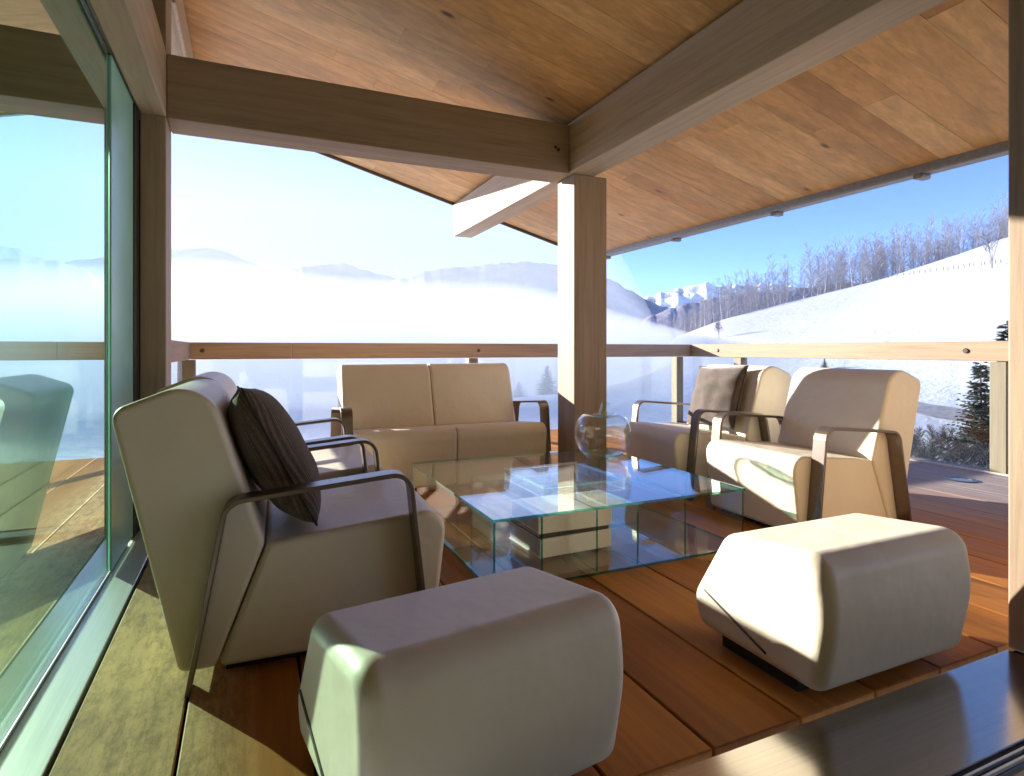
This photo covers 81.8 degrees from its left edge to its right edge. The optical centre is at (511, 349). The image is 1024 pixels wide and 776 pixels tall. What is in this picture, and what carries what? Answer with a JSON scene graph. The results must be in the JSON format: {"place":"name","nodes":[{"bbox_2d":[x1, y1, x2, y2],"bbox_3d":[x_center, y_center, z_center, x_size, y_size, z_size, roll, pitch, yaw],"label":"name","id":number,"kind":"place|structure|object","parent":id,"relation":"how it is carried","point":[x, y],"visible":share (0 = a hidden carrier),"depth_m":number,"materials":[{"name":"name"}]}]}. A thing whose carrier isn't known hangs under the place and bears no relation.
{"place":"outdoors","nodes":[
{"label":"outdoors","id":0,"kind":"place"},
{"bbox_2d":[171,247,311,375],"bbox_3d":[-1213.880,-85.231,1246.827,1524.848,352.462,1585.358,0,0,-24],"label":"mountain range","id":1,"kind":"structure","parent":0,"point":[219,295],"depth_m":1221.27,"materials":[{"name":"white snow"}]},
{"bbox_2d":[273,262,395,367],"bbox_3d":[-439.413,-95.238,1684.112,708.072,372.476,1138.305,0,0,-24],"label":"mountain range","id":2,"kind":"structure","parent":0,"point":[334,296],"depth_m":1709.77,"materials":[{"name":"white snow"}]},
{"bbox_2d":[356,261,668,378],"bbox_3d":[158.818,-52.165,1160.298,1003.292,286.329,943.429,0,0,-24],"label":"mountain range","id":3,"kind":"structure","parent":0,"point":[504,303],"depth_m":1104.33,"materials":[{"name":"white snow"}]},
{"bbox_2d":[171,131,1008,297],"label":"sky","id":4,"kind":"structure","parent":0,"point":[275,209],"materials":[{"name":"blue"}]},
{"bbox_2d":[229,237,1008,459],"bbox_3d":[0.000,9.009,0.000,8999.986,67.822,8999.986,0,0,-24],"label":"snowy ground","id":5,"kind":"structure","parent":0,"point":[961,303],"depth_m":89.15,"materials":[{"name":"white snow"}]},
{"bbox_2d":[512,382,528,397],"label":"fir tree","id":6,"kind":"object","parent":5,"relation":"on","point":[519,393],"visible":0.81,"depth_m":107.84,"materials":[{"name":"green plant"}]},
{"bbox_2d":[48,530,1023,775],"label":"deck substructure","id":7,"kind":"object","parent":5,"relation":"on","point":[1015,651],"depth_m":1.71,"materials":[{"name":"brown wood"}]},
{"bbox_2d":[49,422,1014,775],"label":"deck","id":8,"kind":"structure","parent":7,"relation":"on","point":[695,690],"depth_m":1.87,"materials":[{"name":"brown wood"}]},
{"bbox_2d":[140,0,170,529],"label":"corner pillar","id":9,"kind":"structure","parent":8,"relation":"on","point":[155,253],"depth_m":3.28,"materials":[{"name":"brown wood"}]},
{"bbox_2d":[83,0,165,115],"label":"wall plate","id":10,"kind":"object","parent":9,"relation":"attached to","point":[130,34],"depth_m":2.65,"materials":[{"name":"beige wood"}]},
{"bbox_2d":[167,54,568,182],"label":"roof beam","id":11,"kind":"structure","parent":9,"relation":"attached to","point":[213,100],"depth_m":3.74,"materials":[{"name":"brown wood"}]},
{"bbox_2d":[453,0,946,237],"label":"roof beam","id":12,"kind":"structure","parent":11,"relation":"attached to","point":[743,51],"depth_m":3.11,"materials":[{"name":"brown wood"}]},
{"bbox_2d":[183,0,1008,258],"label":"roof","id":13,"kind":"structure","parent":12,"relation":"on","point":[923,96],"depth_m":3.85,"materials":[{"name":"brown wood"}]},
{"bbox_2d":[171,0,193,58],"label":"ridge beam","id":14,"kind":"structure","parent":13,"relation":"attached to","point":[181,42],"depth_m":4.03,"materials":[{"name":"brown wood"}]},
{"bbox_2d":[171,340,189,384],"bbox_3d":[-2.651,0.455,4.604,0.070,1.050,2.370,0,0,-24],"label":"balustrade","id":15,"kind":"object","parent":8,"relation":"on","point":[180,353],"visible":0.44,"depth_m":4.93,"materials":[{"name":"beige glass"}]},
{"bbox_2d":[156,371,385,501],"bbox_3d":[-1.181,0.559,2.998,0.991,0.883,0.835,0,0,-22],"label":"armchair","id":16,"kind":"object","parent":8,"relation":"on","point":[338,462],"visible":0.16,"depth_m":2.90,"materials":[{"name":"beige leather"}]},
{"bbox_2d":[112,379,444,697],"bbox_3d":[-0.814,0.559,2.189,0.991,0.883,0.835,0,0,-22],"label":"armchair","id":17,"kind":"object","parent":8,"relation":"on","point":[245,572],"visible":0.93,"depth_m":1.82,"materials":[{"name":"beige leather"}]},
{"bbox_2d":[227,386,320,525],"bbox_3d":[-0.845,0.356,2.094,0.214,0.506,0.506,-29,10,-24],"label":"cushion","id":18,"kind":"object","parent":17,"relation":"on","point":[273,449],"visible":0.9,"depth_m":1.90,"materials":[{"name":"brown fabric"}]},
{"bbox_2d":[186,342,689,424],"bbox_3d":[-0.377,0.615,6.935,6.125,1.370,0.190,0,0,-24],"label":"balustrade","id":19,"kind":"object","parent":8,"relation":"attached to","point":[473,352],"visible":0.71,"depth_m":6.54,"materials":[{"name":"beige wood"}]},
{"bbox_2d":[330,363,551,491],"bbox_3d":[-0.580,0.559,4.648,1.580,0.883,0.991,0,0,-24],"label":"loveseat","id":20,"kind":"object","parent":8,"relation":"on","point":[401,417],"visible":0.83,"depth_m":4.55,"materials":[{"name":"beige leather"}]},
{"bbox_2d":[298,567,622,775],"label":"footstool","id":21,"kind":"object","parent":8,"relation":"on","point":[516,672],"visible":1,"depth_m":1.21,"materials":[{"name":"beige leather"}]},
{"bbox_2d":[410,448,744,579],"bbox_3d":[0.268,0.843,3.251,1.344,0.315,1.326,0,0,-24],"label":"coffee table","id":22,"kind":"object","parent":8,"relation":"on","point":[472,507],"visible":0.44,"depth_m":2.86,"materials":[{"name":"clear glass"}]},
{"bbox_2d":[509,521,610,558],"bbox_3d":[0.236,0.925,2.974,0.400,0.088,0.334,0,0,-26],"label":"book","id":23,"kind":"object","parent":22,"relation":"on","point":[560,545],"visible":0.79,"depth_m":2.83,"materials":[{"name":"white paper"}]},
{"bbox_2d":[510,516,608,538],"bbox_3d":[0.232,0.870,2.972,0.385,0.022,0.329,0,0,-25],"label":"book","id":24,"kind":"object","parent":23,"relation":"on","point":[546,535],"visible":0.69,"depth_m":2.83,"materials":[{"name":"white paper"}]},
{"bbox_2d":[510,492,611,533],"bbox_3d":[0.240,0.815,2.970,0.400,0.085,0.334,0,0,-23],"label":"book","id":25,"kind":"object","parent":24,"relation":"on","point":[565,522],"visible":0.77,"depth_m":2.87,"materials":[{"name":"white paper"}]},
{"bbox_2d":[504,464,624,498],"bbox_3d":[0.257,0.657,3.013,0.450,0.055,0.470,0,0,-24],"label":"glass tray","id":26,"kind":"object","parent":22,"relation":"on","point":[566,486],"visible":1,"depth_m":2.93,"materials":[{"name":"glass"}]},
{"bbox_2d":[575,403,631,460],"bbox_3d":[0.572,0.503,3.717,0.354,0.362,0.354,0,0,-24],"label":"glass vase","id":27,"kind":"object","parent":22,"relation":"on","point":[602,458],"visible":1,"depth_m":3.69,"materials":[{"name":"clear glass"}]},
{"bbox_2d":[558,174,606,483],"bbox_3d":[0.538,-0.151,4.546,0.285,2.303,0.260,0,0,-24],"label":"timber post","id":28,"kind":"object","parent":8,"relation":"on","point":[582,294],"visible":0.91,"depth_m":4.44,"materials":[{"name":"brown wood"}]},
{"bbox_2d":[624,364,790,500],"bbox_3d":[1.441,0.559,4.417,0.991,0.883,0.835,0,0,-19],"label":"armchair","id":29,"kind":"object","parent":8,"relation":"on","point":[765,390],"visible":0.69,"depth_m":4.18,"materials":[{"name":"beige leather"}]},
{"bbox_2d":[686,365,748,429],"bbox_3d":[1.528,0.350,4.431,0.158,0.486,0.486,21,-11,-24],"label":"cushion","id":30,"kind":"object","parent":29,"relation":"on","point":[715,388],"visible":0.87,"depth_m":4.34,"materials":[{"name":"brown fabric"}]},
{"bbox_2d":[705,367,920,527],"bbox_3d":[1.781,0.559,3.532,0.991,0.883,0.835,0,0,-22],"label":"armchair","id":31,"kind":"object","parent":8,"relation":"on","point":[843,446],"visible":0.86,"depth_m":3.32,"materials":[{"name":"beige leather"}]},
{"bbox_2d":[696,513,970,691],"bbox_3d":[1.040,0.785,1.957,0.675,0.430,0.540,0,0,-24],"label":"footstool","id":32,"kind":"object","parent":8,"relation":"on","point":[824,604],"visible":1,"depth_m":1.74,"materials":[{"name":"beige leather"}]},
{"bbox_2d":[683,421,1008,476],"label":"deck trim","id":33,"kind":"structure","parent":8,"relation":"attached to","point":[984,471],"depth_m":4.96,"materials":[{"name":"brown wood"}]},
{"bbox_2d":[690,341,1008,473],"bbox_3d":[3.558,0.615,5.760,0.111,1.370,5.330,0,0,-24],"label":"balustrade","id":34,"kind":"object","parent":8,"relation":"attached to","point":[977,351],"visible":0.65,"depth_m":5.30,"materials":[{"name":"beige wood"}]},
{"bbox_2d":[944,476,978,482],"bbox_3d":[3.449,0.997,4.534,0.216,0.005,0.216,0,0,-24],"label":"deck light","id":35,"kind":"object","parent":8,"relation":"attached to","point":[961,479],"visible":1,"depth_m":4.53,"materials":[{"name":"silver metal"}]},
{"bbox_2d":[534,366,557,394],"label":"fir tree","id":36,"kind":"object","parent":5,"relation":"on","point":[547,382],"visible":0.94,"depth_m":99.58,"materials":[{"name":"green plant"}]},
{"bbox_2d":[713,318,724,334],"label":"bare tree","id":37,"kind":"object","parent":5,"relation":"on","point":[716,325],"visible":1,"depth_m":113.50,"materials":[{"name":"grey plant"}]},
{"bbox_2d":[820,359,828,367],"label":"fir tree","id":38,"kind":"object","parent":5,"relation":"on","point":[824,364],"visible":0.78,"depth_m":69.80,"materials":[{"name":"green plant"}]},
{"bbox_2d":[667,191,1008,340],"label":"bare woods","id":39,"kind":"object","parent":5,"relation":"on","point":[865,267],"visible":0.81,"depth_m":138.84,"materials":[{"name":"grey plant"}]},
{"bbox_2d":[913,426,926,447],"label":"bare shrub","id":40,"kind":"object","parent":5,"relation":"on","point":[921,433],"visible":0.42,"depth_m":31.14,"materials":[{"name":"grey plant"}]},
{"bbox_2d":[910,441,939,459],"bbox_3d":[16.490,4.963,23.774,1.852,2.516,2.005,0,0,-24],"label":"bare shrub","id":41,"kind":"object","parent":5,"relation":"on","point":[925,454],"visible":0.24,"depth_m":23.66,"materials":[{"name":"grey plant"}]},
{"bbox_2d":[912,432,947,457],"bbox_3d":[18.933,4.939,27.010,2.001,2.554,2.179,0,0,-24],"label":"bare shrub","id":42,"kind":"object","parent":5,"relation":"on","point":[914,440],"visible":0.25,"depth_m":26.91,"materials":[{"name":"grey plant"}]},
{"bbox_2d":[911,454,954,462],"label":"bare shrub","id":43,"kind":"object","parent":5,"relation":"on","point":[923,457],"visible":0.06,"depth_m":21.16,"materials":[{"name":"grey plant"}]},
{"bbox_2d":[922,424,953,456],"bbox_3d":[23.498,5.079,32.447,1.686,2.042,1.754,0,0,-24],"label":"bare shrub","id":44,"kind":"object","parent":5,"relation":"on","point":[930,431],"visible":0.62,"depth_m":32.55,"materials":[{"name":"grey plant"}]},
{"bbox_2d":[911,434,967,461],"bbox_3d":[17.390,4.864,24.175,2.267,2.744,1.932,0,0,43],"label":"bare shrub","id":45,"kind":"object","parent":5,"relation":"on","point":[947,450],"visible":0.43,"depth_m":24.29,"materials":[{"name":"grey plant"}]},
{"bbox_2d":[942,456,978,466],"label":"bare shrub","id":46,"kind":"object","parent":5,"relation":"on","point":[960,462],"visible":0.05,"depth_m":19.29,"materials":[{"name":"grey plant"}]},
{"bbox_2d":[934,362,989,464],"bbox_3d":[19.868,3.439,25.050,3.779,5.825,3.631,0,0,-24],"label":"fir tree","id":47,"kind":"object","parent":5,"relation":"on","point":[976,428],"visible":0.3,"depth_m":25.03,"materials":[{"name":"green plant"}]},
{"bbox_2d":[937,427,988,457],"bbox_3d":[19.854,4.829,26.212,2.300,2.798,2.284,0,0,2],"label":"bare shrub","id":48,"kind":"object","parent":5,"relation":"on","point":[952,435],"visible":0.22,"depth_m":26.61,"materials":[{"name":"grey plant"}]},
{"bbox_2d":[940,456,989,468],"bbox_3d":[15.360,4.833,19.800,2.171,2.677,1.773,0,0,-24],"label":"bare shrub","id":49,"kind":"object","parent":5,"relation":"on","point":[981,460],"visible":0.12,"depth_m":19.84,"materials":[{"name":"grey plant"}]},
{"bbox_2d":[942,438,989,468],"bbox_3d":[17.780,4.847,22.740,2.138,2.748,2.143,0,0,28],"label":"bare shrub","id":50,"kind":"object","parent":5,"relation":"on","point":[973,446],"visible":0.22,"depth_m":22.79,"materials":[{"name":"grey plant"}]},
{"bbox_2d":[950,440,989,468],"bbox_3d":[16.715,4.687,21.193,2.400,3.009,2.552,0,0,34],"label":"bare shrub","id":51,"kind":"object","parent":5,"relation":"on","point":[985,452],"visible":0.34,"depth_m":21.63,"materials":[{"name":"grey plant"}]},
{"bbox_2d":[971,220,1005,267],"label":"bare tree","id":52,"kind":"object","parent":5,"relation":"on","point":[989,248],"visible":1,"depth_m":98.12,"materials":[{"name":"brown plant"}]},
{"bbox_2d":[982,321,1008,429],"bbox_3d":[23.199,2.467,27.516,4.526,7.694,4.256,0,0,-24],"label":"fir tree","id":53,"kind":"object","parent":5,"relation":"on","point":[1004,334],"visible":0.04,"depth_m":27.67,"materials":[{"name":"green plant"}]},
{"bbox_2d":[644,282,795,307],"bbox_3d":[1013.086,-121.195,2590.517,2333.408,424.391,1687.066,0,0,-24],"label":"mountain range","id":54,"kind":"structure","parent":0,"point":[676,297],"depth_m":2780.47,"materials":[{"name":"white snow"}]},
{"bbox_2d":[607,282,868,375],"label":"wooded hill","id":55,"kind":"structure","parent":0,"point":[651,329],"depth_m":496.56,"materials":[{"name":"white snow"}]},
{"bbox_2d":[787,397,988,420],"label":"road","id":56,"kind":"structure","parent":0,"point":[945,412],"depth_m":51.55,"materials":[{"name":"white snow"}]},
{"bbox_2d":[1013,770,1023,775],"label":"room floor","id":57,"kind":"structure","parent":0,"point":[1021,773],"depth_m":1.40,"materials":[{"name":"brown wood"}]},
{"bbox_2d":[0,531,148,775],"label":"door sill","id":58,"kind":"structure","parent":57,"relation":"on","point":[31,744],"depth_m":1.79,"materials":[{"name":"metal"}]},
{"bbox_2d":[0,0,138,743],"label":"glass wall","id":59,"kind":"structure","parent":58,"relation":"on","point":[69,259],"depth_m":1.93,"materials":[{"name":"clear glass"}]},
{"bbox_2d":[139,120,139,530],"bbox_3d":[-3.690,-0.130,2.688,3.459,2.320,0.160,0,0,-24],"label":"front window","id":60,"kind":"structure","parent":57,"relation":"on","point":[139,265],"depth_m":3.32,"materials":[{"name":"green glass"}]},
{"bbox_2d":[661,650,1023,775],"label":"threshold","id":61,"kind":"object","parent":57,"relation":"on","point":[966,720],"visible":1,"depth_m":1.51,"materials":[{"name":"grey metal"}]},
{"bbox_2d":[1009,0,1023,652],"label":"door post","id":62,"kind":"object","parent":57,"relation":"on","point":[1016,324],"depth_m":1.96,"materials":[{"name":"brown wood"}]}
]}

